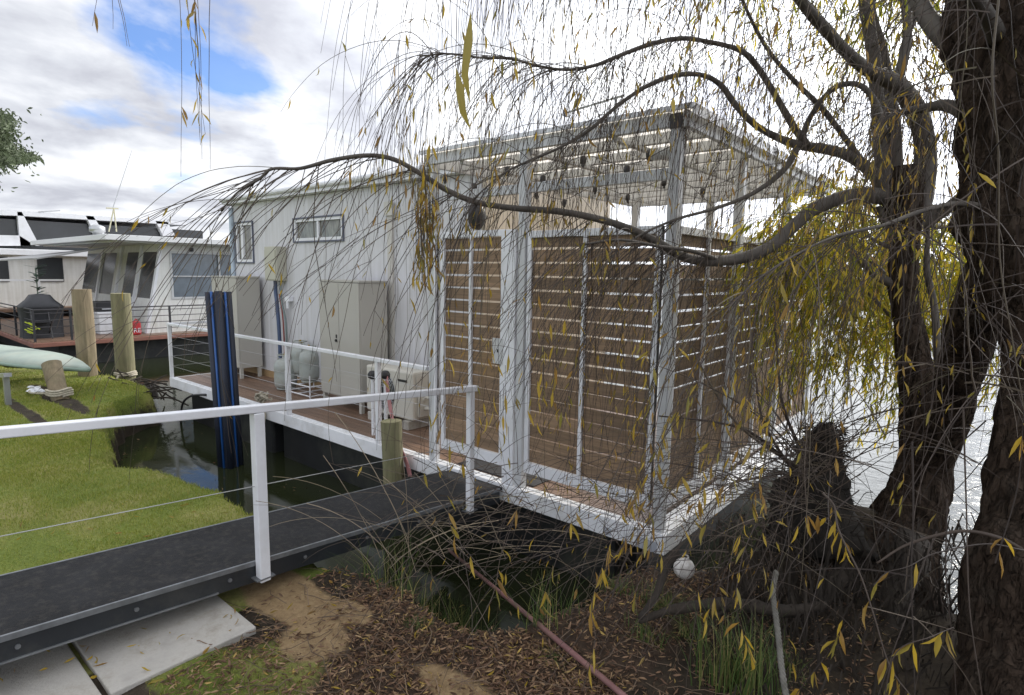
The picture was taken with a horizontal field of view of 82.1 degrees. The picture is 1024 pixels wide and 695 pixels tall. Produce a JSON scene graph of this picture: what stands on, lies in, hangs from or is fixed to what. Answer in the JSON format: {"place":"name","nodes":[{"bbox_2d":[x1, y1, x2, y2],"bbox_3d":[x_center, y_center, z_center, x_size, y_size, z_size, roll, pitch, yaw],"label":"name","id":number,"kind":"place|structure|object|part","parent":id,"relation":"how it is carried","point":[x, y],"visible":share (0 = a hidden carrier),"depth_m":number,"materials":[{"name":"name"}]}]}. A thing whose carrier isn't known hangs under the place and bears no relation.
{"place":"outdoors","nodes":[
{"label":"outdoors","id":0,"kind":"place"},
{"bbox_2d":[94,312,112,333],"bbox_3d":[-10.069,-0.641,14.760,0.660,0.546,0.725,7,9,40],"label":"storage box","id":1,"kind":"object","parent":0,"point":[100,316],"visible":0.25,"depth_m":14.42,"materials":[{"name":"white paint"}]},
{"bbox_2d":[93,301,110,310],"bbox_3d":[-10.102,-1.033,14.668,0.494,0.247,0.550,7,9,40],"label":"appliance","id":2,"kind":"object","parent":1,"relation":"on","point":[96,304],"visible":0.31,"depth_m":14.45,"materials":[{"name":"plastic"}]},
{"bbox_2d":[0,0,958,278],"label":"sky","id":3,"kind":"structure","parent":0,"point":[100,99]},
{"bbox_2d":[0,367,959,694],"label":"ground","id":4,"kind":"structure","parent":0,"point":[252,593],"depth_m":2.91,"materials":[{"name":"brown soil"}]},
{"bbox_2d":[0,373,11,404],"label":"trestle","id":5,"kind":"object","parent":4,"relation":"on","point":[6,388],"visible":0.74,"depth_m":7.44,"materials":[{"name":"metal"}]},
{"bbox_2d":[0,344,90,371],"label":"dinghy","id":6,"kind":"object","parent":5,"relation":"on","point":[19,357],"visible":0.9,"depth_m":8.49,"materials":[{"name":"white plastic"}]},
{"bbox_2d":[0,107,44,191],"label":"tree","id":7,"kind":"object","parent":4,"relation":"on","point":[10,154],"visible":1,"depth_m":20.72,"materials":[{"name":"green plant"}]},
{"bbox_2d":[26,385,44,392],"bbox_3d":[-6.650,0.585,8.184,0.471,0.059,0.201,7,9,40],"label":"crumpled cloth","id":8,"kind":"object","parent":4,"relation":"on","point":[36,389],"visible":0.91,"depth_m":8.14,"materials":[{"name":"white fabric"}]},
{"bbox_2d":[0,644,100,694],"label":"paving slab","id":9,"kind":"structure","parent":4,"relation":"on","point":[58,676],"depth_m":2.47,"materials":[{"name":"concrete"}]},
{"bbox_2d":[41,360,68,400],"bbox_3d":[-6.158,0.472,7.942,0.514,0.601,0.228,7,9,40],"label":"mooring stump","id":10,"kind":"object","parent":4,"relation":"on","point":[53,374],"visible":0.77,"depth_m":7.88,"materials":[{"name":"beige wood"}]},
{"bbox_2d":[28,385,73,397],"bbox_3d":[-6.376,0.565,8.034,1.033,0.130,0.319,5,8,28],"label":"mooring rope","id":11,"kind":"object","parent":10,"relation":"attached to","point":[66,392],"visible":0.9,"depth_m":7.78,"materials":[{"name":"beige fabric"}]},
{"bbox_2d":[108,369,188,405],"bbox_3d":[-5.676,0.673,9.089,1.638,0.621,1.548,0,7,-9],"label":"root clump","id":12,"kind":"object","parent":4,"relation":"on","point":[153,390],"visible":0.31,"depth_m":9.09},
{"bbox_2d":[0,366,305,694],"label":"grass","id":13,"kind":"structure","parent":4,"relation":"on","point":[57,409],"depth_m":4.87,"materials":[{"name":"green plant"}]},
{"bbox_2d":[71,595,255,694],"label":"paving slab","id":14,"kind":"structure","parent":4,"relation":"on","point":[121,671],"depth_m":2.70,"materials":[{"name":"concrete"}]},
{"bbox_2d":[0,486,616,694],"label":"fallen leaves","id":15,"kind":"object","parent":4,"relation":"on","point":[144,668],"visible":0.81,"depth_m":2.67,"materials":[{"name":"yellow plant"}]},
{"bbox_2d":[392,612,436,635],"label":"grass tussock","id":16,"kind":"object","parent":4,"relation":"on","point":[417,622],"depth_m":2.90,"materials":[{"name":"plant"}]},
{"bbox_2d":[347,526,494,633],"bbox_3d":[-0.538,1.362,3.361,1.016,0.993,0.909,4,8,24],"label":"rush clump","id":17,"kind":"object","parent":4,"relation":"on","point":[423,597],"visible":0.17,"depth_m":3.31,"materials":[{"name":"green plant"}]},
{"bbox_2d":[32,0,1000,694],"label":"willow tree","id":18,"kind":"object","parent":4,"relation":"on","point":[888,598],"visible":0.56,"depth_m":3.07,"materials":[{"name":"brown plant"}]},
{"bbox_2d":[154,552,896,694],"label":"leaf litter","id":19,"kind":"object","parent":4,"relation":"on","point":[527,667],"visible":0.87,"depth_m":2.66,"materials":[{"name":"brown plant"}]},
{"bbox_2d":[448,549,626,694],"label":"pipe","id":20,"kind":"object","parent":4,"relation":"on","point":[611,685],"visible":0.77,"depth_m":2.71,"materials":[{"name":"metal"}]},
{"bbox_2d":[160,550,921,694],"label":"dead sticks","id":21,"kind":"object","parent":4,"relation":"on","point":[462,679],"visible":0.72,"depth_m":2.69,"materials":[{"name":"brown wood"}]},
{"bbox_2d":[531,644,571,676],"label":"grass tussock","id":22,"kind":"object","parent":4,"relation":"on","point":[552,657],"depth_m":2.66,"materials":[{"name":"plant"}]},
{"bbox_2d":[595,570,633,596],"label":"grass tussock","id":23,"kind":"object","parent":4,"relation":"on","point":[612,586],"depth_m":3.25,"materials":[{"name":"green plant"}]},
{"bbox_2d":[623,609,670,650],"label":"grass tussock","id":24,"kind":"object","parent":4,"relation":"on","point":[642,630],"depth_m":2.79,"materials":[{"name":"green plant"}]},
{"bbox_2d":[273,0,1023,694],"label":"willow tree","id":25,"kind":"object","parent":4,"relation":"on","point":[979,44],"visible":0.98,"depth_m":2.20,"materials":[{"name":"yellow plant"}]},
{"bbox_2d":[258,412,604,579],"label":"dead shoots","id":26,"kind":"object","parent":25,"relation":"attached to","point":[400,522],"visible":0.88,"depth_m":2.52,"materials":[{"name":"brown plant"}]},
{"bbox_2d":[627,570,689,622],"bbox_3d":[0.748,1.307,3.035,0.425,0.172,0.474,7,9,40],"label":"grass tussock","id":27,"kind":"object","parent":4,"relation":"on","point":[659,602],"depth_m":3.08,"materials":[{"name":"green plant"}]},
{"bbox_2d":[638,548,706,619],"bbox_3d":[0.851,1.239,3.141,0.552,0.465,1.186,7,9,40],"label":"fallen branch","id":28,"kind":"object","parent":4,"relation":"on","point":[661,583],"visible":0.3,"depth_m":2.86,"materials":[{"name":"wood"}]},
{"bbox_2d":[673,555,694,578],"bbox_3d":[0.969,1.230,3.305,0.118,0.141,0.118,7,9,40],"label":"buoy","id":29,"kind":"object","parent":4,"relation":"on","point":[687,565],"visible":0.74,"depth_m":3.27,"materials":[{"name":"white plastic"}]},
{"bbox_2d":[654,609,723,647],"bbox_3d":[0.863,1.363,2.869,0.353,0.139,0.251,0,7,-4],"label":"grass tussock","id":30,"kind":"object","parent":4,"relation":"on","point":[686,628],"depth_m":2.86,"materials":[{"name":"plant"}]},
{"bbox_2d":[639,597,827,623],"bbox_3d":[1.066,1.258,2.830,0.976,0.102,0.101,0,7,-8],"label":"fallen log","id":31,"kind":"object","parent":4,"relation":"on","point":[787,610],"visible":0.75,"depth_m":2.82,"materials":[{"name":"brown wood"}]},
{"bbox_2d":[667,587,806,694],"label":"rush clump","id":32,"kind":"object","parent":4,"relation":"on","point":[737,675],"visible":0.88,"depth_m":2.45,"materials":[{"name":"green plant"}]},
{"bbox_2d":[554,222,999,642],"bbox_3d":[1.545,0.607,3.028,2.602,2.493,2.530,-1,8,-16],"label":"bush","id":33,"kind":"object","parent":4,"relation":"on","point":[817,486],"visible":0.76,"depth_m":3.23,"materials":[{"name":"brown plant"}]},
{"bbox_2d":[770,570,788,694],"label":"wooden stake","id":34,"kind":"object","parent":4,"relation":"in","point":[781,666],"visible":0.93,"depth_m":2.29,"materials":[{"name":"grey wood"}]},
{"bbox_2d":[767,641,812,687],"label":"grass tussock","id":35,"kind":"object","parent":4,"relation":"on","point":[789,665],"depth_m":2.58,"materials":[{"name":"green plant"}]},
{"bbox_2d":[0,289,999,633],"bbox_3d":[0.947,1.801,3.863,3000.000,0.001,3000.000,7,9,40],"label":"water","id":36,"kind":"structure","parent":0,"point":[186,451],"depth_m":6.21,"materials":[{"name":"black liquid"}]},
{"bbox_2d":[71,289,97,376],"bbox_3d":[-6.914,0.153,9.559,0.299,2.194,0.275,7,9,40],"label":"timber pile","id":37,"kind":"object","parent":36,"relation":"in","point":[83,316],"visible":0.58,"depth_m":9.41,"materials":[{"name":"beige wood"}]},
{"bbox_2d":[0,210,202,316],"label":"houseboat","id":38,"kind":"object","parent":36,"relation":"on","point":[61,276],"visible":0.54,"depth_m":19.64,"materials":[{"name":"white metal"}]},
{"bbox_2d":[0,257,9,281],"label":"window","id":39,"kind":"structure","parent":38,"relation":"in","point":[4,269],"depth_m":18.73,"materials":[{"name":"black glass"}]},
{"bbox_2d":[37,258,63,281],"bbox_3d":[-15.416,-2.602,19.642,0.029,0.796,0.687,7,9,40],"label":"window","id":40,"kind":"structure","parent":38,"relation":"in","point":[54,268],"depth_m":19.64,"materials":[{"name":"black glass"}]},
{"bbox_2d":[0,234,230,362],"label":"houseboat","id":41,"kind":"object","parent":36,"relation":"on","point":[124,256],"visible":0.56,"depth_m":15.28,"materials":[{"name":"grey metal"}]},
{"bbox_2d":[26,264,46,293],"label":"potted plant","id":42,"kind":"object","parent":41,"relation":"on","point":[35,274],"visible":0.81,"depth_m":14.25,"materials":[{"name":"green plant"}]},
{"bbox_2d":[24,310,52,338],"bbox_3d":[-10.707,-0.559,13.235,0.505,0.754,0.531,7,9,40],"label":"deck chair","id":43,"kind":"object","parent":41,"relation":"on","point":[50,323],"visible":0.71,"depth_m":13.23,"materials":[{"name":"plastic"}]},
{"bbox_2d":[16,294,63,338],"bbox_3d":[-10.958,-0.746,13.679,0.800,1.000,0.818,7,9,40],"label":"barbecue","id":44,"kind":"object","parent":41,"relation":"on","point":[39,301],"visible":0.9,"depth_m":13.44,"materials":[{"name":"metal"}]},
{"bbox_2d":[82,253,100,292],"bbox_3d":[-13.061,-2.326,18.295,1.400,1.188,0.273,7,9,40],"label":"window","id":45,"kind":"structure","parent":41,"relation":"in","point":[88,278],"depth_m":18.27,"materials":[{"name":"black glass"}]},
{"bbox_2d":[89,225,105,234],"bbox_3d":[-10.249,-2.891,14.529,0.340,0.270,0.340,7,9,40],"label":"roof vent","id":46,"kind":"object","parent":41,"relation":"on","point":[96,229],"visible":0.82,"depth_m":14.42,"materials":[{"name":"metal"}]},
{"bbox_2d":[99,253,116,293],"bbox_3d":[-11.877,-2.181,17.305,1.100,1.188,0.273,7,9,40],"label":"window","id":47,"kind":"structure","parent":41,"relation":"in","point":[108,268],"depth_m":17.27,"materials":[{"name":"grey glass"}]},
{"bbox_2d":[106,151,131,231],"bbox_3d":[-9.992,-3.997,14.988,0.035,2.099,0.660,7,9,40],"label":"roof aerial","id":48,"kind":"object","parent":41,"relation":"on","point":[113,211],"visible":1,"depth_m":14.93,"materials":[{"name":"metal"}]},
{"bbox_2d":[122,252,138,296],"bbox_3d":[-10.406,-2.002,16.077,0.950,1.188,0.273,7,9,40],"label":"window","id":49,"kind":"structure","parent":41,"relation":"in","point":[132,257],"depth_m":16.08,"materials":[{"name":"black glass"}]},
{"bbox_2d":[132,319,140,334],"bbox_3d":[-9.242,-0.514,14.432,0.205,0.397,0.205,7,9,40],"label":"bag","id":50,"kind":"object","parent":41,"relation":"on","point":[137,332],"visible":0.71,"depth_m":14.38,"materials":[{"name":"red plastic"}]},
{"bbox_2d":[137,252,156,298],"bbox_3d":[-9.424,-1.882,15.257,1.120,1.188,0.273,7,9,40],"label":"window","id":51,"kind":"structure","parent":41,"relation":"in","point":[145,292],"depth_m":15.28,"materials":[{"name":"black glass"}]},
{"bbox_2d":[169,251,230,298],"bbox_3d":[-8.044,-1.951,15.920,0.070,1.220,2.230,7,9,40],"label":"window","id":52,"kind":"structure","parent":41,"relation":"in","point":[179,288],"depth_m":15.53,"materials":[{"name":"white glass"}]},
{"bbox_2d":[110,293,135,382],"bbox_3d":[-7.098,0.201,10.775,0.335,2.383,0.315,7,9,40],"label":"timber pile","id":53,"kind":"object","parent":36,"relation":"in","point":[125,363],"visible":0.59,"depth_m":10.61,"materials":[{"name":"beige wood"}]},
{"bbox_2d":[99,370,137,378],"bbox_3d":[-6.781,0.609,10.155,0.742,0.495,1.813,-5,9,-40],"label":"mooring rope","id":54,"kind":"object","parent":53,"relation":"attached to","point":[131,373],"visible":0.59,"depth_m":10.69,"materials":[{"name":"beige fabric"}]},
{"bbox_2d":[205,291,243,468],"bbox_3d":[-3.269,0.666,6.734,0.406,2.607,0.256,7,9,40],"label":"mooring pole","id":55,"kind":"object","parent":36,"relation":"in","point":[226,457],"visible":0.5,"depth_m":6.64,"materials":[{"name":"blue plastic"}]},
{"bbox_2d":[121,402,595,632],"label":"floating leaves","id":56,"kind":"object","parent":36,"relation":"on","point":[423,574],"visible":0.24,"depth_m":4.33,"materials":[{"name":"yellow plant"}]},
{"bbox_2d":[326,523,400,591],"bbox_3d":[-0.822,1.427,3.420,0.658,0.840,0.572,4,8,21],"label":"rush clump","id":57,"kind":"object","parent":36,"relation":"in","point":[374,569],"visible":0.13,"depth_m":3.30,"materials":[{"name":"plant"}]},
{"bbox_2d":[381,419,403,483],"bbox_3d":[-1.064,1.417,5.328,0.260,1.539,0.185,7,9,40],"label":"timber pile","id":58,"kind":"object","parent":36,"relation":"in","point":[392,450],"visible":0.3,"depth_m":5.21,"materials":[{"name":"beige wood"}]},
{"bbox_2d":[445,598,501,631],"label":"rush clump","id":59,"kind":"object","parent":36,"relation":"in","point":[471,621],"visible":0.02,"depth_m":3.36,"materials":[{"name":"plant"}]},
{"bbox_2d":[167,101,834,586],"bbox_3d":[-0.962,-0.224,7.671,8.325,3.797,3.725,7,9,40],"label":"houseboat","id":60,"kind":"object","parent":36,"relation":"on","point":[301,435],"visible":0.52,"depth_m":4.81,"materials":[{"name":"white paint"}]},
{"bbox_2d":[180,394,206,422],"bbox_3d":[-4.588,1.069,8.403,0.896,0.946,0.085,6,9,37],"label":"hose","id":61,"kind":"object","parent":60,"relation":"attached to","point":[185,399],"visible":0.59,"depth_m":8.29,"materials":[{"name":"plastic"}]},
{"bbox_2d":[211,276,262,378],"bbox_3d":[-4.292,-0.339,9.162,0.854,1.538,0.385,7,9,40],"label":"storage cabinet","id":62,"kind":"object","parent":60,"relation":"on","point":[244,306],"visible":0.47,"depth_m":8.88,"materials":[{"name":"beige metal"}]},
{"bbox_3d":[-4.567,-0.417,9.159,0.392,1.332,0.038,7,9,40],"label":"door","id":63,"kind":"part","parent":62,"relation":"part of","materials":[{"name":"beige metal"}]},
{"bbox_3d":[-4.244,-0.379,8.900,0.422,1.332,0.021,7,9,40],"label":"door","id":64,"kind":"part","parent":62,"relation":"part of","materials":[{"name":"beige metal"}]},
{"bbox_2d":[234,221,254,263],"bbox_3d":[-4.204,-1.655,9.279,0.594,0.654,0.067,7,9,40],"label":"window","id":65,"kind":"structure","parent":60,"relation":"in","point":[244,238],"depth_m":9.29,"materials":[{"name":"white glass"}]},
{"bbox_2d":[0,385,501,664],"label":"gangway","id":66,"kind":"object","parent":60,"relation":"attached to","point":[45,607],"visible":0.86,"depth_m":3.02,"materials":[{"name":"grey metal"}]},
{"bbox_2d":[254,391,271,419],"bbox_3d":[-3.005,0.886,7.139,0.259,0.704,0.195,7,9,40],"label":"mooring rope","id":67,"kind":"object","parent":60,"relation":"hanging from","point":[261,397],"visible":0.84,"depth_m":7.08,"materials":[{"name":"beige fabric"}]},
{"bbox_2d":[274,353,296,389],"bbox_3d":[-3.151,0.328,8.174,0.302,0.498,0.302,7,9,40],"label":"gas bottle","id":68,"kind":"object","parent":60,"relation":"on","point":[279,377],"visible":0.62,"depth_m":8.06,"materials":[{"name":"paint"}]},
{"bbox_2d":[285,376,328,398],"bbox_3d":[-2.697,0.469,7.924,0.619,0.296,0.439,7,9,40],"label":"bottle stand","id":69,"kind":"object","parent":60,"relation":"on","point":[310,387],"visible":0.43,"depth_m":7.79,"materials":[{"name":"white metal"}]},
{"bbox_2d":[290,340,307,375],"bbox_3d":[-2.946,0.139,8.203,0.272,0.498,0.272,7,9,40],"label":"gas bottle","id":70,"kind":"object","parent":69,"relation":"on","point":[295,353],"visible":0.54,"depth_m":8.09,"materials":[{"name":"paint"}]},
{"bbox_2d":[299,345,319,382],"bbox_3d":[-2.702,0.210,7.833,0.257,0.498,0.257,7,9,40],"label":"gas bottle","id":71,"kind":"object","parent":69,"relation":"on","point":[306,371],"visible":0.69,"depth_m":7.74,"materials":[{"name":"paint"}]},
{"bbox_2d":[292,214,343,242],"bbox_3d":[-2.609,-1.595,7.931,1.224,0.344,0.067,7,9,40],"label":"window","id":72,"kind":"structure","parent":60,"relation":"in","point":[307,235],"depth_m":7.90,"materials":[{"name":"white glass"}]},
{"bbox_2d":[318,279,387,413],"bbox_3d":[-1.923,-0.041,7.107,0.834,1.538,0.425,7,9,40],"label":"storage cabinet","id":73,"kind":"object","parent":60,"relation":"on","point":[357,318],"visible":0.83,"depth_m":6.86,"materials":[{"name":"beige metal"}]},
{"bbox_3d":[-2.200,-0.110,7.079,0.402,1.342,0.038,7,9,40],"label":"door","id":74,"kind":"part","parent":73,"relation":"part of","materials":[{"name":"beige metal"}]},
{"bbox_3d":[-1.885,-0.073,6.827,0.392,1.342,0.021,7,9,40],"label":"door","id":75,"kind":"part","parent":73,"relation":"part of","materials":[{"name":"beige metal"}]},
{"bbox_2d":[367,370,374,434],"bbox_3d":[-1.402,0.559,5.926,0.100,0.661,0.100,7,9,40],"label":"hose fitting","id":76,"kind":"object","parent":60,"relation":"on","point":[372,372],"visible":0.78,"depth_m":5.91,"materials":[{"name":"plastic"}]},
{"bbox_2d":[381,370,389,419],"bbox_3d":[-1.245,0.566,5.794,0.100,0.686,0.100,7,9,40],"label":"hose fitting","id":77,"kind":"object","parent":60,"relation":"on","point":[385,374],"visible":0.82,"depth_m":5.76,"materials":[{"name":"plastic"}]},
{"bbox_2d":[385,376,411,476],"bbox_3d":[-1.086,0.724,5.490,0.061,0.824,0.692,-3,8,-30],"label":"strap","id":78,"kind":"object","parent":60,"relation":"hanging from","point":[406,462],"visible":0.61,"depth_m":5.57,"materials":[{"name":"fabric"}]},
{"bbox_2d":[367,363,464,430],"bbox_3d":[-1.081,0.522,6.462,1.064,0.611,0.555,7,9,40],"label":"air conditioner","id":79,"kind":"object","parent":60,"relation":"on","point":[413,412],"visible":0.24,"depth_m":6.21,"materials":[{"name":"metal"}]},
{"bbox_2d":[468,204,486,229],"bbox_3d":[-0.332,-1.310,5.883,0.180,0.270,0.200,7,9,40],"label":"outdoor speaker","id":80,"kind":"object","parent":60,"relation":"attached to","point":[473,220],"visible":0.51,"depth_m":5.81},
{"bbox_2d":[562,94,621,116],"bbox_3d":[0.896,-2.300,6.598,0.778,0.902,0.280,7,9,40],"label":"television antenna","id":81,"kind":"object","parent":60,"relation":"on","point":[592,105],"visible":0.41,"depth_m":6.55,"materials":[{"name":"metal"}]},
{"bbox_2d":[442,146,749,207],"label":"string lights","id":82,"kind":"object","parent":60,"relation":"hanging from","point":[595,188],"visible":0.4,"depth_m":4.79,"materials":[{"name":"plastic"}]},
{"bbox_2d":[485,564,590,632],"bbox_3d":[0.048,1.490,3.020,0.653,0.843,0.589,7,9,40],"label":"rush clump","id":83,"kind":"object","parent":36,"relation":"in","point":[537,607],"visible":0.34,"depth_m":2.97,"materials":[{"name":"green plant"}]},
{"bbox_2d":[458,458,548,486],"bbox_3d":[-0.023,1.028,4.994,0.830,0.010,0.400,7,9,40],"label":"door mat","id":84,"kind":"object","parent":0,"point":[535,482],"depth_m":4.92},
{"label":"hills","id":85,"kind":"structure","parent":0,"visible":0},
{"bbox_2d":[608,262,954,294],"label":"wood","id":86,"kind":"object","parent":85,"relation":"on","point":[722,278],"depth_m":113.93,"materials":[{"name":"wood"}]}
]}

